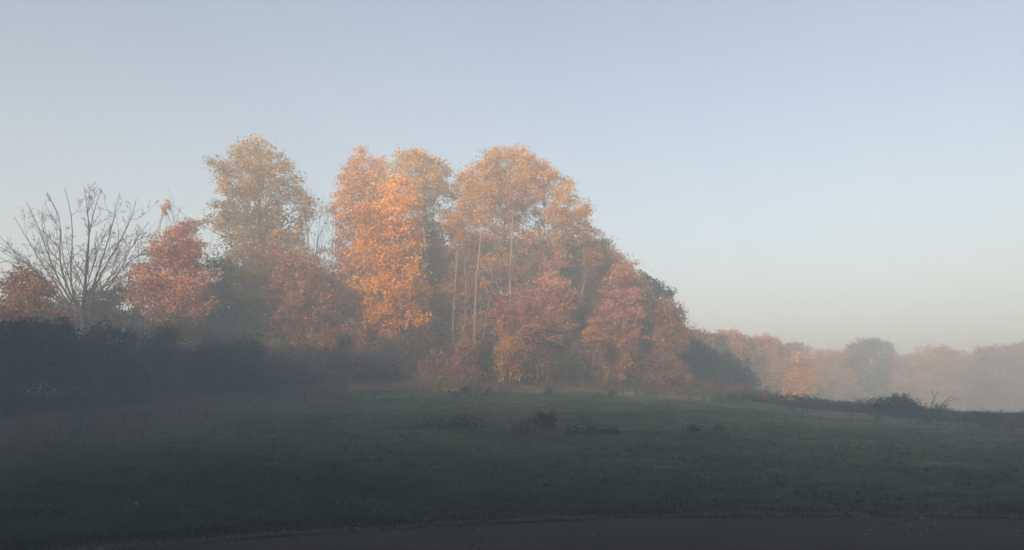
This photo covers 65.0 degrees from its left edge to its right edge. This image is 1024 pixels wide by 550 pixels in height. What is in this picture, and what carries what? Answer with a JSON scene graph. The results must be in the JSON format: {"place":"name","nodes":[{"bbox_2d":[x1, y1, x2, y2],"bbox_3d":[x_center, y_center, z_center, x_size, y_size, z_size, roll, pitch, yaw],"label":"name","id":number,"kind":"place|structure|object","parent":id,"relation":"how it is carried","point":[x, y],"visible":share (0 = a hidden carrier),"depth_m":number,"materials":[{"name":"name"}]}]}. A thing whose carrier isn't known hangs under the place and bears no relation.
{"place":"outdoors","nodes":[
{"label":"outdoors","id":0,"kind":"place"},
{"bbox_2d":[0,362,1023,549],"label":"ground","id":1,"kind":"structure","parent":0,"point":[63,526],"depth_m":19.13,"materials":[{"name":"green plant"}]},
{"bbox_2d":[0,306,51,426],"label":"dark shrub","id":2,"kind":"object","parent":1,"relation":"on","point":[19,404],"visible":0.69,"depth_m":30.44,"materials":[{"name":"green plant"}]},
{"bbox_2d":[0,260,82,329],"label":"maple tree","id":3,"kind":"object","parent":1,"relation":"on","point":[12,302],"visible":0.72,"depth_m":41.75,"materials":[{"name":"red plant"}]},
{"bbox_2d":[21,313,85,401],"bbox_3d":[-23.340,4.571,39.732,4.622,5.455,3.380,-6,-11,32],"label":"bush","id":4,"kind":"object","parent":1,"relation":"on","point":[33,318],"visible":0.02,"depth_m":39.76,"materials":[{"name":"green plant"}]},
{"bbox_2d":[0,311,111,421],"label":"dark shrub","id":5,"kind":"object","parent":1,"relation":"on","point":[57,354],"visible":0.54,"depth_m":32.86,"materials":[{"name":"green plant"}]},
{"bbox_2d":[0,182,159,339],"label":"bare tree","id":6,"kind":"object","parent":1,"relation":"on","point":[81,308],"visible":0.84,"depth_m":47.42,"materials":[{"name":"brown plant"}]},
{"bbox_2d":[34,272,158,353],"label":"thorn tree","id":7,"kind":"object","parent":1,"relation":"on","point":[96,313],"visible":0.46,"depth_m":50.50,"materials":[{"name":"green plant"}]},
{"bbox_2d":[43,316,163,411],"bbox_3d":[-18.901,4.899,36.643,5.649,6.396,7.280,6,-11,-34],"label":"dark shrub","id":8,"kind":"object","parent":1,"relation":"on","point":[117,387],"visible":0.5,"depth_m":35.66,"materials":[{"name":"green plant"}]},
{"bbox_2d":[96,321,206,403],"bbox_3d":[-17.725,5.241,38.814,5.699,5.981,6.696,6,-11,-33],"label":"dark shrub","id":9,"kind":"object","parent":1,"relation":"on","point":[171,382],"visible":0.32,"depth_m":37.96,"materials":[{"name":"green plant"}]},
{"bbox_2d":[132,198,195,349],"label":"young tree","id":10,"kind":"object","parent":1,"relation":"on","point":[166,206],"visible":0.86,"depth_m":54.33,"materials":[{"name":"orange plant"}]},
{"bbox_2d":[137,306,208,352],"bbox_3d":[-19.386,4.681,45.898,4.532,5.890,4.019,0,-10,0],"label":"bush","id":11,"kind":"object","parent":1,"relation":"on","point":[187,330],"visible":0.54,"depth_m":45.40,"materials":[{"name":"green plant"}]},
{"bbox_2d":[119,217,229,328],"bbox_3d":[-20.309,2.090,48.280,7.299,11.764,6.634,0,-10,0],"label":"maple tree","id":12,"kind":"object","parent":1,"relation":"on","point":[177,286],"visible":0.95,"depth_m":47.65,"materials":[{"name":"red plant"}]},
{"bbox_2d":[144,329,247,398],"bbox_3d":[-16.797,5.610,41.853,6.210,5.538,6.940,7,-12,-36],"label":"dark shrub","id":13,"kind":"object","parent":1,"relation":"on","point":[189,359],"visible":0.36,"depth_m":40.49,"materials":[{"name":"green plant"}]},
{"bbox_2d":[188,325,240,354],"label":"bush","id":14,"kind":"object","parent":1,"relation":"on","point":[224,338],"visible":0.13,"depth_m":47.50,"materials":[{"name":"green plant"}]},
{"bbox_2d":[189,329,281,399],"bbox_3d":[-14.650,5.430,42.463,5.252,5.207,6.943,4,-10,-21],"label":"dark shrub","id":15,"kind":"object","parent":1,"relation":"on","point":[244,359],"visible":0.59,"depth_m":41.49,"materials":[{"name":"green plant"}]},
{"bbox_2d":[186,250,289,346],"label":"linden tree","id":16,"kind":"object","parent":1,"relation":"on","point":[234,299],"visible":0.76,"depth_m":51.25,"materials":[{"name":"green plant"}]},
{"bbox_2d":[176,132,326,338],"bbox_3d":[-19.299,-1.146,58.714,9.229,19.988,9.997,9,-13,-42],"label":"oak tree","id":17,"kind":"object","parent":1,"relation":"on","point":[258,215],"visible":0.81,"depth_m":58.90,"materials":[{"name":"orange plant"}]},
{"bbox_2d":[239,331,298,357],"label":"bush","id":18,"kind":"object","parent":1,"relation":"on","point":[274,345],"visible":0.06,"depth_m":49.66,"materials":[{"name":"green plant"}]},
{"bbox_2d":[255,337,331,391],"bbox_3d":[-13.315,6.038,46.744,5.776,4.783,6.584,8,-12,-40],"label":"dark shrub","id":19,"kind":"object","parent":1,"relation":"on","point":[292,371],"visible":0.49,"depth_m":45.42,"materials":[{"name":"green plant"}]},
{"bbox_2d":[237,237,353,350],"bbox_3d":[-14.679,2.806,53.269,8.497,10.634,6.907,-4,-10,22],"label":"maple tree","id":20,"kind":"object","parent":1,"relation":"on","point":[294,264],"visible":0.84,"depth_m":52.45,"materials":[{"name":"orange plant"}]},
{"bbox_2d":[284,176,332,349],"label":"bare tree","id":21,"kind":"object","parent":1,"relation":"on","point":[312,239],"visible":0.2,"depth_m":63.62,"materials":[{"name":"grey plant"}]},
{"bbox_2d":[287,313,345,353],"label":"bush","id":22,"kind":"object","parent":1,"relation":"on","point":[324,335],"visible":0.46,"depth_m":51.18,"materials":[{"name":"brown plant"}]},
{"bbox_2d":[282,332,377,390],"bbox_3d":[-11.538,6.109,48.647,6.626,6.092,5.872,-7,-12,34],"label":"dark shrub","id":23,"kind":"object","parent":1,"relation":"on","point":[335,366],"visible":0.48,"depth_m":47.66,"materials":[{"name":"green plant"}]},
{"bbox_2d":[315,200,362,323],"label":"birch tree","id":24,"kind":"object","parent":1,"relation":"on","point":[337,240],"visible":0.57,"depth_m":61.11,"materials":[{"name":"orange plant"}]},
{"bbox_2d":[317,317,380,360],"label":"bush","id":25,"kind":"object","parent":1,"relation":"on","point":[361,343],"visible":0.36,"depth_m":52.38,"materials":[{"name":"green plant"}]},
{"bbox_2d":[322,252,379,354],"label":"background tree","id":26,"kind":"object","parent":1,"relation":"on","point":[348,297],"visible":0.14,"depth_m":68.58,"materials":[{"name":"brown plant"}]},
{"bbox_2d":[322,142,399,339],"bbox_3d":[-11.416,-0.874,60.954,6.866,19.170,5.741,-6,-11,31],"label":"maple tree","id":27,"kind":"object","parent":1,"relation":"on","point":[362,184],"visible":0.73,"depth_m":60.81,"materials":[{"name":"orange plant"}]},
{"bbox_2d":[342,346,407,388],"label":"dark shrub","id":28,"kind":"object","parent":1,"relation":"on","point":[382,373],"visible":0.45,"depth_m":50.46,"materials":[{"name":"green plant"}]},
{"bbox_2d":[341,169,437,345],"bbox_3d":[-8.576,0.061,56.494,7.101,15.936,7.918,4,-10,-22],"label":"maple tree","id":29,"kind":"object","parent":1,"relation":"on","point":[389,247],"visible":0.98,"depth_m":55.92,"materials":[{"name":"orange plant"}]},
{"bbox_2d":[368,332,423,375],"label":"bush","id":30,"kind":"object","parent":1,"relation":"on","point":[401,353],"visible":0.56,"depth_m":53.39,"materials":[{"name":"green plant"}]},
{"bbox_2d":[390,328,444,379],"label":"bush","id":31,"kind":"object","parent":1,"relation":"on","point":[421,343],"visible":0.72,"depth_m":54.19,"materials":[{"name":"green plant"}]},
{"bbox_2d":[387,145,461,327],"bbox_3d":[-6.878,-1.095,62.859,6.619,19.757,6.643,3,-10,-19],"label":"linden tree","id":32,"kind":"object","parent":1,"relation":"on","point":[424,183],"visible":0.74,"depth_m":63.14,"materials":[{"name":"orange plant"}]},
{"bbox_2d":[406,321,458,372],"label":"bush","id":33,"kind":"object","parent":1,"relation":"on","point":[445,349],"visible":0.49,"depth_m":56.24,"materials":[{"name":"green plant"}]},
{"bbox_2d":[412,347,456,383],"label":"bush","id":34,"kind":"object","parent":1,"relation":"on","point":[442,367],"visible":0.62,"depth_m":53.99,"materials":[{"name":"red plant"}]},
{"bbox_2d":[413,220,458,315],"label":"alder tree","id":35,"kind":"object","parent":1,"relation":"on","point":[431,236],"visible":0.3,"depth_m":63.72,"materials":[{"name":"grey plant"}]},
{"bbox_2d":[403,263,469,371],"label":"background tree","id":36,"kind":"object","parent":1,"relation":"on","point":[436,319],"visible":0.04,"depth_m":69.45,"materials":[{"name":"brown plant"}]},
{"bbox_2d":[409,221,484,345],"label":"maple tree","id":37,"kind":"object","parent":1,"relation":"on","point":[444,307],"visible":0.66,"depth_m":59.90,"materials":[{"name":"orange plant"}]},
{"bbox_2d":[431,210,469,349],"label":"pale sapling","id":38,"kind":"object","parent":1,"relation":"on","point":[448,226],"visible":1,"depth_m":58.12,"materials":[{"name":"orange plant"}]},
{"bbox_2d":[417,409,485,428],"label":"shrub","id":39,"kind":"object","parent":1,"relation":"on","point":[465,424],"visible":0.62,"depth_m":26.47,"materials":[{"name":"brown plant"}]},
{"bbox_2d":[439,354,484,383],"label":"bush","id":40,"kind":"object","parent":1,"relation":"on","point":[452,362],"visible":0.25,"depth_m":54.12,"materials":[{"name":"brown plant"}]},
{"bbox_2d":[441,334,487,386],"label":"bush","id":41,"kind":"object","parent":1,"relation":"on","point":[468,352],"visible":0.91,"depth_m":53.43,"materials":[{"name":"orange plant"}]},
{"bbox_2d":[443,215,486,338],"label":"pale sapling","id":42,"kind":"object","parent":1,"relation":"on","point":[468,257],"visible":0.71,"depth_m":58.73,"materials":[{"name":"orange plant"}]},
{"bbox_2d":[434,167,496,331],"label":"poplar tree","id":43,"kind":"object","parent":1,"relation":"on","point":[464,206],"visible":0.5,"depth_m":63.30,"materials":[{"name":"orange plant"}]},
{"bbox_2d":[446,255,486,325],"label":"understory maple","id":44,"kind":"object","parent":1,"relation":"on","point":[472,281],"visible":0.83,"depth_m":58.75,"materials":[{"name":"brown plant"}]},
{"bbox_2d":[446,382,493,397],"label":"shrub","id":45,"kind":"object","parent":1,"relation":"on","point":[462,390],"visible":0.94,"depth_m":43.18,"materials":[{"name":"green plant"}]},
{"bbox_2d":[449,310,497,356],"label":"bush","id":46,"kind":"object","parent":1,"relation":"on","point":[468,328],"visible":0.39,"depth_m":57.62,"materials":[{"name":"brown plant"}]},
{"bbox_2d":[461,173,499,340],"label":"pale sapling","id":47,"kind":"object","parent":1,"relation":"on","point":[488,192],"visible":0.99,"depth_m":58.20,"materials":[{"name":"orange plant"}]},
{"bbox_2d":[468,252,506,339],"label":"pale sapling","id":48,"kind":"object","parent":1,"relation":"on","point":[494,260],"visible":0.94,"depth_m":57.65,"materials":[{"name":"orange plant"}]},
{"bbox_2d":[475,330,501,383],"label":"bush","id":49,"kind":"object","parent":1,"relation":"on","point":[487,344],"visible":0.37,"depth_m":56.16,"materials":[{"name":"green plant"}]},
{"bbox_2d":[477,257,526,347],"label":"understory maple","id":50,"kind":"object","parent":1,"relation":"on","point":[503,276],"visible":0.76,"depth_m":58.86,"materials":[{"name":"orange plant"}]},
{"bbox_2d":[458,142,550,335],"bbox_3d":[-0.568,-1.196,61.203,7.244,19.236,6.696,0,-10,0],"label":"poplar tree","id":51,"kind":"object","parent":1,"relation":"on","point":[504,180],"visible":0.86,"depth_m":61.03,"materials":[{"name":"orange plant"}]},
{"bbox_2d":[478,346,538,384],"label":"bush","id":52,"kind":"object","parent":1,"relation":"on","point":[490,366],"visible":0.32,"depth_m":55.09,"materials":[{"name":"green plant"}]},
{"bbox_2d":[482,328,537,385],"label":"bush","id":53,"kind":"object","parent":1,"relation":"on","point":[506,350],"visible":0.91,"depth_m":54.35,"materials":[{"name":"orange plant"}]},
{"bbox_2d":[498,181,533,332],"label":"pale sapling","id":54,"kind":"object","parent":1,"relation":"on","point":[511,199],"visible":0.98,"depth_m":58.97,"materials":[{"name":"orange plant"}]},
{"bbox_2d":[455,231,577,341],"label":"oak tree","id":55,"kind":"object","parent":1,"relation":"on","point":[489,278],"visible":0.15,"depth_m":66.47,"materials":[{"name":"orange plant"}]},
{"bbox_2d":[15,411,1018,549],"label":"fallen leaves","id":56,"kind":"object","parent":1,"relation":"on","point":[609,506],"visible":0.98,"depth_m":12.28,"materials":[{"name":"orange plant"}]},
{"bbox_2d":[503,249,554,304],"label":"understory maple","id":57,"kind":"object","parent":1,"relation":"on","point":[516,277],"visible":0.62,"depth_m":59.06,"materials":[{"name":"orange plant"}]},
{"bbox_2d":[483,269,581,381],"bbox_3d":[1.416,3.701,56.489,7.021,8.809,7.451,0,-10,0],"label":"maple tree","id":58,"kind":"object","parent":1,"relation":"on","point":[537,320],"visible":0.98,"depth_m":55.49,"materials":[{"name":"red plant"}]},
{"bbox_2d":[44,509,1023,549],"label":"verge grass","id":59,"kind":"structure","parent":1,"relation":"on","point":[448,524],"depth_m":12.12,"materials":[{"name":"green plant"}]},
{"bbox_2d":[520,337,562,384],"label":"bush","id":60,"kind":"object","parent":1,"relation":"on","point":[534,362],"visible":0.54,"depth_m":55.97,"materials":[{"name":"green plant"}]},
{"bbox_2d":[527,404,566,429],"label":"shrub","id":61,"kind":"object","parent":1,"relation":"on","point":[548,419],"visible":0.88,"depth_m":27.68,"materials":[{"name":"green plant"}]},
{"bbox_2d":[520,158,580,332],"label":"poplar tree","id":62,"kind":"object","parent":1,"relation":"on","point":[550,177],"visible":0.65,"depth_m":62.45,"materials":[{"name":"orange plant"}]},
{"bbox_2d":[536,248,576,379],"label":"understory maple","id":63,"kind":"object","parent":1,"relation":"on","point":[558,256],"visible":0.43,"depth_m":59.17,"materials":[{"name":"orange plant"}]},
{"bbox_2d":[541,337,591,386],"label":"bush","id":64,"kind":"object","parent":1,"relation":"on","point":[573,359],"visible":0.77,"depth_m":56.04,"materials":[{"name":"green plant"}]},
{"bbox_2d":[539,181,599,345],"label":"poplar tree","id":65,"kind":"object","parent":1,"relation":"on","point":[567,218],"visible":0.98,"depth_m":59.92,"materials":[{"name":"orange plant"}]},
{"bbox_2d":[560,337,604,383],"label":"bush","id":66,"kind":"object","parent":1,"relation":"on","point":[587,350],"visible":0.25,"depth_m":57.30,"materials":[{"name":"green plant"}]},
{"bbox_2d":[546,238,622,368],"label":"hornbeam tree","id":67,"kind":"object","parent":1,"relation":"on","point":[577,277],"visible":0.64,"depth_m":60.63,"materials":[{"name":"orange plant"}]},
{"bbox_2d":[569,244,611,344],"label":"pale sapling","id":68,"kind":"object","parent":1,"relation":"on","point":[592,257],"visible":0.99,"depth_m":57.99,"materials":[{"name":"orange plant"}]},
{"bbox_2d":[562,419,622,434],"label":"shrub","id":69,"kind":"object","parent":1,"relation":"on","point":[617,431],"visible":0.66,"depth_m":26.47,"materials":[{"name":"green plant"}]},
{"bbox_2d":[577,316,609,389],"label":"maple sapling","id":70,"kind":"object","parent":1,"relation":"on","point":[590,334],"visible":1,"depth_m":52.91,"materials":[{"name":"orange plant"}]},
{"bbox_2d":[559,227,628,360],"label":"cherry tree","id":71,"kind":"object","parent":1,"relation":"on","point":[596,230],"visible":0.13,"depth_m":63.40,"materials":[{"name":"orange plant"}]},
{"bbox_2d":[563,279,634,365],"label":"background tree","id":72,"kind":"object","parent":1,"relation":"on","point":[586,329],"visible":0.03,"depth_m":68.67,"materials":[{"name":"brown plant"}]},
{"bbox_2d":[585,343,637,387],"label":"bush","id":73,"kind":"object","parent":1,"relation":"on","point":[599,379],"visible":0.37,"depth_m":56.96,"materials":[{"name":"brown plant"}]},
{"bbox_2d":[589,342,636,388],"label":"bush","id":74,"kind":"object","parent":1,"relation":"on","point":[621,362],"visible":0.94,"depth_m":56.25,"materials":[{"name":"brown plant"}]},
{"bbox_2d":[585,259,654,381],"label":"maple tree","id":75,"kind":"object","parent":1,"relation":"on","point":[615,311],"visible":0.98,"depth_m":57.89,"materials":[{"name":"orange plant"}]},
{"bbox_2d":[588,236,658,343],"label":"maple tree","id":76,"kind":"object","parent":1,"relation":"on","point":[635,282],"visible":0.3,"depth_m":62.31,"materials":[{"name":"plant"}]},
{"bbox_2d":[618,346,655,386],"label":"bush","id":77,"kind":"object","parent":1,"relation":"on","point":[632,375],"visible":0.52,"depth_m":57.04,"materials":[{"name":"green plant"}]},
{"bbox_2d":[627,345,676,389],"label":"bush","id":78,"kind":"object","parent":1,"relation":"on","point":[660,374],"visible":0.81,"depth_m":57.00,"materials":[{"name":"brown plant"}]},
{"bbox_2d":[626,269,683,355],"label":"oak tree","id":79,"kind":"object","parent":1,"relation":"on","point":[658,291],"visible":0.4,"depth_m":65.81,"materials":[{"name":"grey plant"}]},
{"bbox_2d":[642,296,703,358],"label":"hornbeam tree","id":80,"kind":"object","parent":1,"relation":"on","point":[674,321],"visible":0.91,"depth_m":59.66,"materials":[{"name":"orange plant"}]},
{"bbox_2d":[652,347,693,388],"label":"bush","id":81,"kind":"object","parent":1,"relation":"on","point":[675,373],"visible":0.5,"depth_m":58.15,"materials":[{"name":"brown plant"}]},
{"bbox_2d":[677,338,732,384],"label":"evergreen tree","id":82,"kind":"object","parent":1,"relation":"on","point":[698,361],"visible":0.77,"depth_m":64.67,"materials":[{"name":"green plant"}]},
{"bbox_2d":[687,325,722,380],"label":"tree","id":83,"kind":"object","parent":1,"relation":"on","point":[706,336],"visible":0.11,"depth_m":78.73,"materials":[{"name":"green plant"}]},
{"bbox_2d":[686,377,732,391],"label":"bramble","id":84,"kind":"object","parent":1,"relation":"on","point":[714,384],"visible":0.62,"depth_m":58.71,"materials":[{"name":"green plant"}]},
{"bbox_2d":[702,331,734,381],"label":"tree","id":85,"kind":"object","parent":1,"relation":"on","point":[721,339],"visible":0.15,"depth_m":81.96,"materials":[{"name":"green plant"}]},
{"bbox_2d":[706,350,760,389],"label":"evergreen tree","id":86,"kind":"object","parent":1,"relation":"on","point":[735,373],"visible":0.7,"depth_m":68.73,"materials":[{"name":"grey plant"}]},
{"bbox_2d":[715,325,752,378],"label":"tree","id":87,"kind":"object","parent":1,"relation":"on","point":[738,346],"visible":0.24,"depth_m":86.46,"materials":[{"name":"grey plant"}]},
{"bbox_2d":[735,332,771,390],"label":"tree","id":88,"kind":"object","parent":1,"relation":"on","point":[751,356],"visible":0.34,"depth_m":90.66,"materials":[{"name":"grey plant"}]},
{"bbox_2d":[747,332,789,391],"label":"tree","id":89,"kind":"object","parent":1,"relation":"on","point":[772,344],"visible":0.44,"depth_m":95.57,"materials":[{"name":"orange plant"}]},
{"bbox_2d":[767,343,801,395],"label":"tree","id":90,"kind":"object","parent":1,"relation":"on","point":[786,353],"visible":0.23,"depth_m":99.19,"materials":[{"name":"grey plant"}]},
{"bbox_2d":[775,341,816,393],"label":"tree","id":91,"kind":"object","parent":1,"relation":"on","point":[795,347],"visible":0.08,"depth_m":114.27,"materials":[{"name":"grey plant"}]},
{"bbox_2d":[776,352,820,398],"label":"tree","id":92,"kind":"object","parent":1,"relation":"on","point":[797,380],"visible":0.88,"depth_m":95.16,"materials":[{"name":"orange plant"}]},
{"bbox_2d":[803,351,837,399],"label":"tree","id":93,"kind":"object","parent":1,"relation":"on","point":[821,362],"visible":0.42,"depth_m":107.55,"materials":[{"name":"grey plant"}]},
{"bbox_2d":[812,347,845,402],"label":"tree","id":94,"kind":"object","parent":1,"relation":"on","point":[825,351],"visible":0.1,"depth_m":117.20,"materials":[{"name":"grey plant"}]},
{"bbox_2d":[825,348,873,402],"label":"tree","id":95,"kind":"object","parent":1,"relation":"on","point":[841,389],"visible":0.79,"depth_m":113.35,"materials":[{"name":"grey plant"}]},
{"bbox_2d":[832,336,898,404],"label":"tree","id":96,"kind":"object","parent":1,"relation":"on","point":[867,356],"visible":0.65,"depth_m":113.40,"materials":[{"name":"green leaves"},{"name":"grey bark"}]},
{"bbox_2d":[872,351,918,399],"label":"tree","id":97,"kind":"object","parent":1,"relation":"on","point":[897,363],"visible":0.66,"depth_m":118.56,"materials":[{"name":"grey plant"}]},
{"bbox_2d":[865,390,940,415],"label":"crest shrub","id":98,"kind":"object","parent":1,"relation":"on","point":[896,403],"visible":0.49,"depth_m":48.52,"materials":[{"name":"green plant"}]},
{"bbox_2d":[886,353,932,402],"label":"tree","id":99,"kind":"object","parent":1,"relation":"on","point":[909,391],"visible":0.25,"depth_m":122.91,"materials":[{"name":"grey plant"}]},
{"bbox_2d":[906,343,978,414],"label":"tree","id":100,"kind":"object","parent":1,"relation":"on","point":[934,372],"visible":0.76,"depth_m":119.33,"materials":[{"name":"brown plant"}]},
{"bbox_2d":[943,349,977,405],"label":"tree","id":101,"kind":"object","parent":1,"relation":"on","point":[967,355],"visible":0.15,"depth_m":124.49,"materials":[{"name":"grey plant"}]},
{"bbox_2d":[962,343,1023,413],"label":"tree","id":102,"kind":"object","parent":1,"relation":"on","point":[1012,394],"visible":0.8,"depth_m":113.17,"materials":[{"name":"grey plant"}]},
{"bbox_2d":[997,340,1023,411],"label":"tree","id":103,"kind":"object","parent":1,"relation":"on","point":[1012,371],"visible":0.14,"depth_m":116.87,"materials":[{"name":"grey plant"}]},
{"bbox_2d":[0,377,1023,466],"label":"tall grass","id":104,"kind":"structure","parent":0,"point":[18,432],"depth_m":38.87,"materials":[{"name":"green plant"}]},
{"bbox_2d":[0,0,1023,366],"label":"sky","id":105,"kind":"structure","parent":0,"point":[818,174],"materials":[{"name":"blue"}]},
{"bbox_2d":[117,516,1023,549],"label":"road","id":106,"kind":"structure","parent":0,"point":[820,533],"depth_m":10.72,"materials":[{"name":"grey asphalt"}]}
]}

